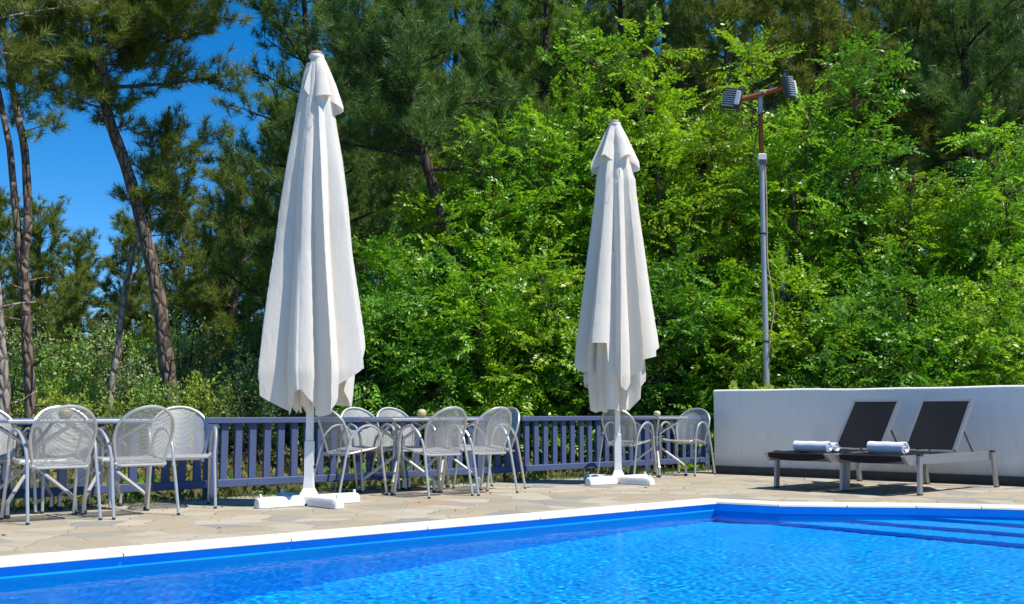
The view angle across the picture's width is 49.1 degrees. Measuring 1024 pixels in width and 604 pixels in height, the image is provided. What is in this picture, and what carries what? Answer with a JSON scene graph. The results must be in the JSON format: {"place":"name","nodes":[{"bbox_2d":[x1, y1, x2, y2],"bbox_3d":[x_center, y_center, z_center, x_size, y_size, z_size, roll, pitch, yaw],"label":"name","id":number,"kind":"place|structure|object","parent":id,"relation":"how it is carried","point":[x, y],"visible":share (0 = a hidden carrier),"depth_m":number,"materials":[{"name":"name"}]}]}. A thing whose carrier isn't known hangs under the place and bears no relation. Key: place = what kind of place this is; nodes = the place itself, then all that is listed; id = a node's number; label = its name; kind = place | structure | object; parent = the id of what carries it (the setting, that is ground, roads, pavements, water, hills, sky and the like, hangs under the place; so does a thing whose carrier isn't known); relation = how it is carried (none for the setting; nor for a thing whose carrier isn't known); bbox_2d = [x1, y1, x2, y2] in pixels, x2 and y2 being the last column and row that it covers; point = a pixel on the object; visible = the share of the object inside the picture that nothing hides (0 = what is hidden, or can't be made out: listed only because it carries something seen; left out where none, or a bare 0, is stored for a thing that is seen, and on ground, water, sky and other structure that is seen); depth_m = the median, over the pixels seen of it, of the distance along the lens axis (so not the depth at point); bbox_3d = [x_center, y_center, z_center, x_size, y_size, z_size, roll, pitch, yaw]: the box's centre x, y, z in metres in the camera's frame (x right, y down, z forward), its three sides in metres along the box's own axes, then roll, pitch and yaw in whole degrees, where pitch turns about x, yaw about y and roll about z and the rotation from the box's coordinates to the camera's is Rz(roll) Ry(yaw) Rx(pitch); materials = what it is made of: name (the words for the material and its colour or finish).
{"place":"outdoors","nodes":[
{"label":"outdoors","id":0,"kind":"place"},
{"bbox_2d":[0,436,688,507],"bbox_3d":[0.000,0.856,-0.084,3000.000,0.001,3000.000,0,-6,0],"label":"ground","id":1,"kind":"structure","parent":0,"point":[196,496],"depth_m":13.70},
{"bbox_2d":[0,183,53,387],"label":"pine tree","id":2,"kind":"object","parent":1,"relation":"on","point":[4,225],"visible":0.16,"depth_m":31.30,"materials":[{"name":"green plant"}]},
{"bbox_2d":[5,306,66,450],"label":"shrub","id":3,"kind":"object","parent":1,"relation":"on","point":[14,342],"visible":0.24,"depth_m":24.93,"materials":[{"name":"green plant"}]},
{"bbox_2d":[7,346,64,446],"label":"shrub","id":4,"kind":"object","parent":1,"relation":"on","point":[12,382],"visible":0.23,"depth_m":19.98,"materials":[{"name":"green plant"}]},
{"bbox_2d":[0,0,89,467],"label":"pine tree","id":5,"kind":"object","parent":1,"relation":"on","point":[31,9],"visible":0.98,"depth_m":15.80,"materials":[{"name":"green plant"}]},
{"bbox_2d":[10,380,92,450],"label":"shrub","id":6,"kind":"object","parent":1,"relation":"on","point":[50,393],"visible":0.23,"depth_m":17.44,"materials":[{"name":"green plant"}]},
{"bbox_2d":[0,192,111,409],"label":"pine tree","id":7,"kind":"object","parent":1,"relation":"on","point":[38,263],"visible":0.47,"depth_m":29.06,"materials":[{"name":"green plant"}]},
{"bbox_2d":[0,0,132,433],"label":"pine tree","id":8,"kind":"object","parent":1,"relation":"on","point":[23,77],"visible":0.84,"depth_m":16.78,"materials":[{"name":"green plant"}]},
{"bbox_2d":[9,322,125,415],"bbox_3d":[-8.672,1.702,21.344,2.475,2.625,1.883,2,-6,-19],"label":"shrub","id":9,"kind":"object","parent":1,"relation":"on","point":[70,360],"visible":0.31,"depth_m":21.35,"materials":[{"name":"green plant"}]},
{"bbox_2d":[31,225,118,412],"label":"pine tree","id":10,"kind":"object","parent":1,"relation":"on","point":[82,247],"visible":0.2,"depth_m":33.12,"materials":[{"name":"green plant"}]},
{"bbox_2d":[36,367,119,426],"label":"shrub","id":11,"kind":"object","parent":1,"relation":"on","point":[82,386],"visible":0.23,"depth_m":19.01,"materials":[{"name":"green plant"}]},
{"bbox_2d":[40,312,150,417],"bbox_3d":[-9.129,1.793,24.982,2.123,3.154,2.234,0,-6,0],"label":"shrub","id":12,"kind":"object","parent":1,"relation":"on","point":[108,345],"visible":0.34,"depth_m":24.75,"materials":[{"name":"green plant"}]},
{"bbox_2d":[87,386,160,469],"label":"shrub","id":13,"kind":"object","parent":1,"relation":"on","point":[108,415],"visible":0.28,"depth_m":16.81,"materials":[{"name":"green plant"}]},
{"bbox_2d":[68,204,182,417],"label":"pine tree","id":14,"kind":"object","parent":1,"relation":"on","point":[126,229],"visible":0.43,"depth_m":29.84,"materials":[{"name":"green plant"}]},
{"bbox_2d":[0,0,257,466],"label":"pine tree","id":15,"kind":"object","parent":1,"relation":"on","point":[172,18],"visible":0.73,"depth_m":18.30,"materials":[{"name":"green plant"}]},
{"bbox_2d":[94,357,190,453],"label":"shrub","id":16,"kind":"object","parent":1,"relation":"on","point":[126,381],"visible":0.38,"depth_m":20.19,"materials":[{"name":"green plant"}]},
{"bbox_2d":[97,310,218,401],"bbox_3d":[-7.704,1.730,24.463,2.287,3.176,1.942,0,-6,0],"label":"shrub","id":17,"kind":"object","parent":1,"relation":"on","point":[133,354],"visible":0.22,"depth_m":24.25,"materials":[{"name":"green plant"}]},
{"bbox_2d":[115,375,203,469],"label":"shrub","id":18,"kind":"object","parent":1,"relation":"on","point":[159,399],"visible":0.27,"depth_m":16.76,"materials":[{"name":"green plant"}]},
{"bbox_2d":[99,187,243,415],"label":"pine tree","id":19,"kind":"object","parent":1,"relation":"on","point":[165,252],"visible":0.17,"depth_m":30.93,"materials":[{"name":"green plant"}]},
{"bbox_2d":[104,95,239,442],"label":"pine tree","id":20,"kind":"object","parent":1,"relation":"on","point":[164,182],"visible":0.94,"depth_m":18.69,"materials":[{"name":"green plant"}]},
{"bbox_2d":[131,304,229,447],"bbox_3d":[-6.551,1.570,22.402,1.960,3.093,2.138,0,-6,0],"label":"shrub","id":21,"kind":"object","parent":1,"relation":"on","point":[186,371],"visible":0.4,"depth_m":22.46,"materials":[{"name":"green plant"}]},
{"bbox_2d":[150,362,265,467],"bbox_3d":[-4.617,1.771,17.469,1.711,1.726,1.628,-5,-8,43],"label":"shrub","id":22,"kind":"object","parent":1,"relation":"on","point":[196,392],"visible":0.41,"depth_m":17.44,"materials":[{"name":"green plant"}]},
{"bbox_2d":[143,153,276,388],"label":"pine tree","id":23,"kind":"object","parent":1,"relation":"on","point":[209,298],"visible":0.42,"depth_m":26.91,"materials":[{"name":"green plant"}]},
{"bbox_2d":[167,156,264,404],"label":"pine tree","id":24,"kind":"object","parent":1,"relation":"on","point":[220,174],"visible":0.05,"depth_m":32.06,"materials":[{"name":"green plant"}]},
{"bbox_2d":[185,322,262,452],"bbox_3d":[-5.280,1.726,21.927,2.062,2.689,1.787,0,-6,0],"label":"shrub","id":25,"kind":"object","parent":1,"relation":"on","point":[251,347],"visible":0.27,"depth_m":21.90,"materials":[{"name":"green plant"}]},
{"bbox_2d":[186,335,276,464],"bbox_3d":[-4.446,1.639,18.516,1.722,2.192,1.485,0,-6,0],"label":"shrub","id":26,"kind":"object","parent":1,"relation":"on","point":[246,372],"visible":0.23,"depth_m":18.36,"materials":[{"name":"green plant"}]},
{"bbox_2d":[214,359,304,468],"bbox_3d":[-3.886,1.747,17.152,1.431,1.712,1.330,-5,-7,41],"label":"shrub","id":27,"kind":"object","parent":1,"relation":"on","point":[263,403],"visible":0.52,"depth_m":17.01,"materials":[{"name":"green plant"}]},
{"bbox_2d":[199,46,403,454],"bbox_3d":[-4.394,-1.271,23.084,3.916,8.767,4.318,-3,-6,28],"label":"pine tree","id":28,"kind":"object","parent":1,"relation":"on","point":[242,280],"visible":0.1,"depth_m":22.95,"materials":[{"name":"green plant"}]},
{"bbox_2d":[186,0,449,458],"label":"pine tree","id":29,"kind":"object","parent":1,"relation":"on","point":[269,11],"visible":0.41,"depth_m":21.04,"materials":[{"name":"green plant"}]},
{"bbox_2d":[206,0,449,258],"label":"pine tree","id":30,"kind":"object","parent":1,"relation":"on","point":[286,91],"visible":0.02,"depth_m":30.71,"materials":[{"name":"green plant"}]},
{"bbox_2d":[0,416,709,498],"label":"wooden fence","id":31,"kind":"object","parent":1,"relation":"on","point":[645,461],"visible":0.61,"depth_m":11.45,"materials":[{"name":"blue wood"}]},
{"bbox_2d":[0,465,711,512],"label":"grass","id":32,"kind":"structure","parent":1,"relation":"on","point":[546,478],"depth_m":11.06,"materials":[{"name":"green plant"}]},
{"bbox_2d":[0,431,712,509],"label":"undergrowth","id":33,"kind":"object","parent":1,"relation":"on","point":[264,489],"visible":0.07,"depth_m":13.18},
{"bbox_2d":[285,276,453,467],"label":"acacia tree","id":34,"kind":"object","parent":1,"relation":"on","point":[368,310],"visible":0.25,"depth_m":16.15,"materials":[{"name":"green plant"}]},
{"bbox_2d":[282,215,463,465],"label":"acacia tree","id":35,"kind":"object","parent":1,"relation":"on","point":[378,268],"visible":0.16,"depth_m":17.30,"materials":[{"name":"green plant"}]},
{"bbox_2d":[293,0,542,465],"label":"pine tree","id":36,"kind":"object","parent":1,"relation":"on","point":[413,127],"visible":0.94,"depth_m":18.25,"materials":[{"name":"green plant"}]},
{"bbox_2d":[338,0,513,285],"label":"pine tree","id":37,"kind":"object","parent":1,"relation":"on","point":[427,65],"visible":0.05,"depth_m":25.86,"materials":[{"name":"green plant"}]},
{"bbox_2d":[352,241,505,468],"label":"acacia tree","id":38,"kind":"object","parent":1,"relation":"on","point":[409,321],"visible":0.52,"depth_m":16.29,"materials":[{"name":"green plant"}]},
{"bbox_2d":[361,148,507,427],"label":"acacia tree","id":39,"kind":"object","parent":1,"relation":"on","point":[424,245],"visible":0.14,"depth_m":18.34,"materials":[{"name":"green plant"}]},
{"bbox_2d":[371,0,535,170],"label":"pine tree","id":40,"kind":"object","parent":1,"relation":"on","point":[455,58],"visible":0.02,"depth_m":32.02,"materials":[{"name":"green plant"}]},
{"bbox_2d":[393,96,561,454],"bbox_3d":[-0.517,-0.378,18.374,2.759,6.284,2.998,3,-6,-24],"label":"acacia tree","id":41,"kind":"object","parent":1,"relation":"on","point":[463,243],"visible":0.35,"depth_m":18.03,"materials":[{"name":"green plant"}]},
{"bbox_2d":[400,216,574,464],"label":"acacia tree","id":42,"kind":"object","parent":1,"relation":"on","point":[502,295],"visible":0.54,"depth_m":16.56,"materials":[{"name":"green plant"}]},
{"bbox_2d":[397,0,577,363],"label":"pine tree","id":43,"kind":"object","parent":1,"relation":"on","point":[495,23],"visible":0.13,"depth_m":26.99,"materials":[{"name":"green plant"}]},
{"bbox_2d":[434,93,597,460],"bbox_3d":[0.342,-0.305,18.738,3.461,6.344,3.256,0,-6,0],"label":"acacia tree","id":44,"kind":"object","parent":1,"relation":"on","point":[541,191],"visible":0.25,"depth_m":18.34,"materials":[{"name":"green plant"}]},
{"bbox_2d":[434,209,610,469],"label":"acacia tree","id":45,"kind":"object","parent":1,"relation":"on","point":[568,332],"visible":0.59,"depth_m":16.52,"materials":[{"name":"green plant"}]},
{"bbox_2d":[447,0,696,439],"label":"pine tree","id":46,"kind":"object","parent":1,"relation":"on","point":[543,104],"visible":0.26,"depth_m":22.55,"materials":[{"name":"green plant"}]},
{"bbox_2d":[492,0,651,307],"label":"pine tree","id":47,"kind":"object","parent":1,"relation":"on","point":[585,9],"visible":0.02,"depth_m":27.25,"materials":[{"name":"green plant"}]},
{"bbox_2d":[495,2,667,460],"bbox_3d":[0.982,-1.120,19.018,3.316,7.873,3.446,0,-6,0],"label":"acacia tree","id":48,"kind":"object","parent":1,"relation":"on","point":[574,181],"visible":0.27,"depth_m":18.98,"materials":[{"name":"green plant"}]},
{"bbox_2d":[496,256,672,471],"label":"acacia tree","id":49,"kind":"object","parent":1,"relation":"on","point":[541,307],"visible":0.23,"depth_m":16.88,"materials":[{"name":"green plant"}]},
{"bbox_2d":[508,0,772,452],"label":"pine tree","id":50,"kind":"object","parent":1,"relation":"on","point":[642,5],"visible":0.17,"depth_m":23.07,"materials":[{"name":"green plant"}]},
{"bbox_2d":[568,0,744,435],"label":"pine tree","id":51,"kind":"object","parent":1,"relation":"on","point":[708,28],"visible":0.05,"depth_m":26.87,"materials":[{"name":"green plant"}]},
{"bbox_2d":[560,1,755,458],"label":"acacia tree","id":52,"kind":"object","parent":1,"relation":"on","point":[655,135],"visible":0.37,"depth_m":18.44,"materials":[{"name":"green plant"}]},
{"bbox_2d":[576,228,746,468],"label":"acacia tree","id":53,"kind":"object","parent":1,"relation":"on","point":[665,307],"visible":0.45,"depth_m":16.74,"materials":[{"name":"green plant"}]},
{"bbox_2d":[632,117,786,443],"bbox_3d":[3.047,-0.178,18.283,2.991,5.864,3.176,0,-6,0],"label":"acacia tree","id":54,"kind":"object","parent":1,"relation":"on","point":[694,226],"visible":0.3,"depth_m":17.96,"materials":[{"name":"green plant"}]},
{"bbox_2d":[620,255,803,464],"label":"acacia tree","id":55,"kind":"object","parent":1,"relation":"on","point":[727,314],"visible":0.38,"depth_m":16.90,"materials":[{"name":"green plant"}]},
{"bbox_2d":[602,0,840,381],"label":"pine tree","id":56,"kind":"object","parent":1,"relation":"on","point":[695,38],"visible":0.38,"depth_m":22.32,"materials":[{"name":"green plant"}]},
{"bbox_2d":[720,76,797,387],"bbox_3d":[3.608,-0.442,16.070,1.128,5.736,0.284,0,-6,5],"label":"floodlight mast","id":57,"kind":"object","parent":1,"relation":"on","point":[733,98],"visible":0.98,"depth_m":16.21,"materials":[{"name":"metal"}]},
{"bbox_2d":[664,9,861,453],"bbox_3d":[3.939,-1.080,18.609,3.334,7.715,3.596,0,-6,0],"label":"acacia tree","id":58,"kind":"object","parent":1,"relation":"on","point":[715,118],"visible":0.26,"depth_m":18.41,"materials":[{"name":"green plant"}]},
{"bbox_2d":[693,233,872,457],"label":"acacia tree","id":59,"kind":"object","parent":1,"relation":"on","point":[793,320],"visible":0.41,"depth_m":16.50,"materials":[{"name":"green plant"}]},
{"bbox_2d":[698,0,885,316],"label":"pine tree","id":60,"kind":"object","parent":1,"relation":"on","point":[733,54],"visible":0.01,"depth_m":26.08,"materials":[{"name":"green plant"}]},
{"bbox_2d":[703,75,911,388],"bbox_3d":[4.774,-0.487,17.727,3.158,6.551,3.103,4,-7,-37],"label":"acacia tree","id":61,"kind":"object","parent":1,"relation":"on","point":[784,228],"visible":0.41,"depth_m":17.64,"materials":[{"name":"green plant"}]},
{"bbox_2d":[698,0,927,277],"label":"pine tree","id":62,"kind":"object","parent":1,"relation":"on","point":[829,34],"visible":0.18,"depth_m":22.60,"materials":[{"name":"green plant"}]},
{"bbox_2d":[743,260,948,388],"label":"acacia tree","id":63,"kind":"object","parent":1,"relation":"on","point":[822,367],"visible":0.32,"depth_m":15.89,"materials":[{"name":"green plant"}]},
{"bbox_2d":[760,22,940,382],"bbox_3d":[5.572,-0.853,18.240,2.950,7.195,2.995,0,-6,0],"label":"acacia tree","id":64,"kind":"object","parent":1,"relation":"on","point":[847,195],"visible":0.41,"depth_m":17.93,"materials":[{"name":"green plant"}]},
{"bbox_2d":[775,0,962,288],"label":"pine tree","id":65,"kind":"object","parent":1,"relation":"on","point":[859,4],"visible":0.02,"depth_m":27.44,"materials":[{"name":"green plant"}]},
{"bbox_2d":[811,229,991,388],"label":"acacia tree","id":66,"kind":"object","parent":1,"relation":"on","point":[875,369],"visible":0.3,"depth_m":15.84,"materials":[{"name":"green plant"}]},
{"bbox_2d":[832,160,993,384],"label":"acacia tree","id":67,"kind":"object","parent":1,"relation":"on","point":[925,219],"visible":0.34,"depth_m":17.51,"materials":[{"name":"green plant"}]},
{"bbox_2d":[822,0,1023,384],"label":"pine tree","id":68,"kind":"object","parent":1,"relation":"on","point":[916,11],"visible":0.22,"depth_m":24.10,"materials":[{"name":"green plant"}]},
{"bbox_2d":[832,0,1023,274],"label":"pine tree","id":69,"kind":"object","parent":1,"relation":"on","point":[958,33],"visible":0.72,"depth_m":21.17,"materials":[{"name":"green plant"}]},
{"bbox_2d":[868,271,1023,386],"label":"acacia tree","id":70,"kind":"object","parent":1,"relation":"on","point":[954,324],"visible":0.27,"depth_m":15.46,"materials":[{"name":"green plant"}]},
{"bbox_2d":[897,171,1023,384],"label":"acacia tree","id":71,"kind":"object","parent":1,"relation":"on","point":[966,271],"visible":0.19,"depth_m":17.32,"materials":[{"name":"green plant"}]},
{"bbox_2d":[910,88,1023,384],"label":"acacia tree","id":72,"kind":"object","parent":1,"relation":"on","point":[986,193],"visible":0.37,"depth_m":17.08,"materials":[{"name":"green plant"}]},
{"bbox_2d":[910,0,1023,252],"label":"pine tree","id":73,"kind":"object","parent":1,"relation":"on","point":[998,25],"visible":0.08,"depth_m":26.39,"materials":[{"name":"green plant"}]},
{"bbox_2d":[917,228,1023,386],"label":"acacia tree","id":74,"kind":"object","parent":1,"relation":"on","point":[1004,356],"visible":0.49,"depth_m":15.48,"materials":[{"name":"green plant"}]},
{"bbox_2d":[0,0,1018,338],"label":"sky","id":75,"kind":"structure","parent":0,"point":[82,164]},
{"bbox_2d":[0,506,1023,603],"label":"water","id":76,"kind":"structure","parent":0,"point":[720,557],"depth_m":6.21,"materials":[{"name":"liquid"}]},
{"bbox_2d":[0,469,1023,556],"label":"deck","id":77,"kind":"structure","parent":0,"point":[54,530],"depth_m":9.62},
{"bbox_2d":[0,410,37,513],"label":"garden armchair","id":78,"kind":"object","parent":77,"relation":"on","point":[3,451],"visible":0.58,"depth_m":9.11,"materials":[{"name":"silver metal"}]},
{"bbox_2d":[0,419,83,518],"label":"cafe table","id":79,"kind":"object","parent":77,"relation":"on","point":[38,475],"visible":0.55,"depth_m":8.79,"materials":[{"name":"silver metal"}]},
{"bbox_2d":[0,405,101,524],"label":"garden armchair","id":80,"kind":"object","parent":77,"relation":"on","point":[71,459],"visible":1,"depth_m":8.24,"materials":[{"name":"silver metal"}]},
{"bbox_2d":[22,406,111,513],"bbox_3d":[-3.684,1.286,9.289,0.565,0.852,0.596,4,-7,-38],"label":"garden armchair","id":81,"kind":"object","parent":77,"relation":"on","point":[90,476],"visible":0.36,"depth_m":9.37,"materials":[{"name":"silver metal"}]},
{"bbox_2d":[57,419,152,513],"bbox_3d":[-3.350,1.335,9.204,0.570,0.738,0.570,5,-8,-42],"label":"cafe table","id":82,"kind":"object","parent":77,"relation":"on","point":[103,450],"visible":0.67,"depth_m":9.18,"materials":[{"name":"silver metal"}]},
{"bbox_2d":[81,405,179,519],"bbox_3d":[-2.953,1.232,8.744,0.565,0.852,0.596,5,-8,-44],"label":"garden armchair","id":83,"kind":"object","parent":77,"relation":"on","point":[150,458],"visible":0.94,"depth_m":8.62,"materials":[{"name":"silver metal"}]},
{"bbox_2d":[144,406,216,508],"bbox_3d":[-2.813,1.308,9.514,0.565,0.852,0.596,2,-6,-20],"label":"garden armchair","id":84,"kind":"object","parent":77,"relation":"on","point":[182,455],"visible":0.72,"depth_m":9.70,"materials":[{"name":"silver metal"}]},
{"bbox_2d":[254,50,364,508],"bbox_3d":[-1.745,-0.249,9.859,0.948,4.013,0.856,0,-6,0],"label":"closed parasol","id":85,"kind":"object","parent":77,"relation":"on","point":[312,349],"visible":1,"depth_m":9.63,"materials":[{"name":"beige fabric"}]},
{"bbox_2d":[314,409,387,494],"bbox_3d":[-1.600,1.443,10.886,0.596,0.852,0.565,5,-7,-40],"label":"garden armchair","id":86,"kind":"object","parent":77,"relation":"on","point":[340,451],"visible":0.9,"depth_m":10.79,"materials":[{"name":"silver metal"}]},
{"bbox_2d":[332,407,406,492],"bbox_3d":[-1.476,1.508,11.547,0.565,0.852,0.596,5,-8,-42],"label":"garden armchair","id":87,"kind":"object","parent":77,"relation":"on","point":[360,442],"visible":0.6,"depth_m":11.69,"materials":[{"name":"silver metal"}]},
{"bbox_2d":[359,418,438,494],"bbox_3d":[-1.130,1.527,11.164,0.570,0.738,0.570,5,-8,-42],"label":"cafe table","id":88,"kind":"object","parent":77,"relation":"on","point":[395,444],"visible":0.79,"depth_m":11.14,"materials":[{"name":"silver metal"}]},
{"bbox_2d":[368,407,438,489],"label":"garden armchair","id":89,"kind":"object","parent":77,"relation":"on","point":[390,414],"visible":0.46,"depth_m":12.01,"materials":[{"name":"silver metal"}]},
{"bbox_2d":[393,406,473,498],"bbox_3d":[-0.739,1.431,10.763,0.565,0.852,0.596,5,-8,-42],"label":"garden armchair","id":90,"kind":"object","parent":77,"relation":"on","point":[443,449],"visible":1,"depth_m":10.65,"materials":[{"name":"silver metal"}]},
{"bbox_2d":[407,418,481,489],"bbox_3d":[-0.700,1.565,11.552,0.570,0.738,0.570,5,-8,-42],"label":"cafe table","id":91,"kind":"object","parent":77,"relation":"on","point":[442,463],"visible":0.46,"depth_m":11.53,"materials":[{"name":"silver metal"}]},
{"bbox_2d":[440,406,518,495],"bbox_3d":[-0.308,1.465,11.113,0.565,0.852,0.596,5,-8,-44],"label":"garden armchair","id":92,"kind":"object","parent":77,"relation":"on","point":[480,450],"visible":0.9,"depth_m":10.99,"materials":[{"name":"silver metal"}]},
{"bbox_2d":[452,407,526,490],"bbox_3d":[-0.221,1.529,11.763,0.596,0.852,0.565,5,-8,-42],"label":"garden armchair","id":93,"kind":"object","parent":77,"relation":"on","point":[506,449],"visible":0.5,"depth_m":11.74,"materials":[{"name":"silver metal"}]},
{"bbox_2d":[574,119,658,484],"bbox_3d":[1.184,-0.038,12.779,0.950,4.163,0.853,0,-6,0],"label":"closed parasol","id":94,"kind":"object","parent":77,"relation":"on","point":[617,344],"visible":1,"depth_m":12.57,"materials":[{"name":"beige fabric"}]},
{"bbox_2d":[597,409,657,476],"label":"garden armchair","id":95,"kind":"object","parent":77,"relation":"on","point":[634,441],"visible":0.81,"depth_m":13.68,"materials":[{"name":"silver metal"}]},
{"bbox_2d":[624,417,687,477],"bbox_3d":[1.820,1.815,14.100,0.570,0.738,0.570,5,-8,-42],"label":"cafe table","id":96,"kind":"object","parent":77,"relation":"on","point":[657,437],"visible":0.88,"depth_m":14.08,"materials":[{"name":"silver metal"}]},
{"bbox_2d":[657,408,715,475],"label":"garden armchair","id":97,"kind":"object","parent":77,"relation":"on","point":[695,441],"visible":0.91,"depth_m":14.50,"materials":[{"name":"silver metal"}]},
{"bbox_2d":[764,399,924,491],"bbox_3d":[3.612,1.521,12.135,2.006,0.939,0.808,5,-8,-43],"label":"sun lounger","id":98,"kind":"object","parent":77,"relation":"on","point":[865,421],"visible":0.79,"depth_m":12.40,"materials":[{"name":"fabric"}]},
{"bbox_2d":[712,385,1023,485],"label":"wall","id":99,"kind":"structure","parent":77,"relation":"on","point":[751,426],"depth_m":13.58,"materials":[{"name":"white paint"}]},
{"bbox_2d":[835,399,999,495],"bbox_3d":[4.197,1.468,11.597,2.006,0.939,0.808,5,-8,-43],"label":"sun lounger","id":100,"kind":"object","parent":77,"relation":"on","point":[936,424],"visible":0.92,"depth_m":11.81,"materials":[{"name":"fabric"}]},
{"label":"pool floor","id":101,"kind":"structure","parent":0,"visible":0},
{"bbox_2d":[0,504,1023,578],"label":"pool wall","id":102,"kind":"structure","parent":101,"relation":"on","point":[75,566],"depth_m":7.80,"materials":[{"name":"blue tile"}]},
{"bbox_2d":[0,498,1023,567],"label":"pool coping","id":103,"kind":"object","parent":102,"relation":"on","point":[56,557],"visible":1,"depth_m":7.74,"materials":[{"name":"white stone"}]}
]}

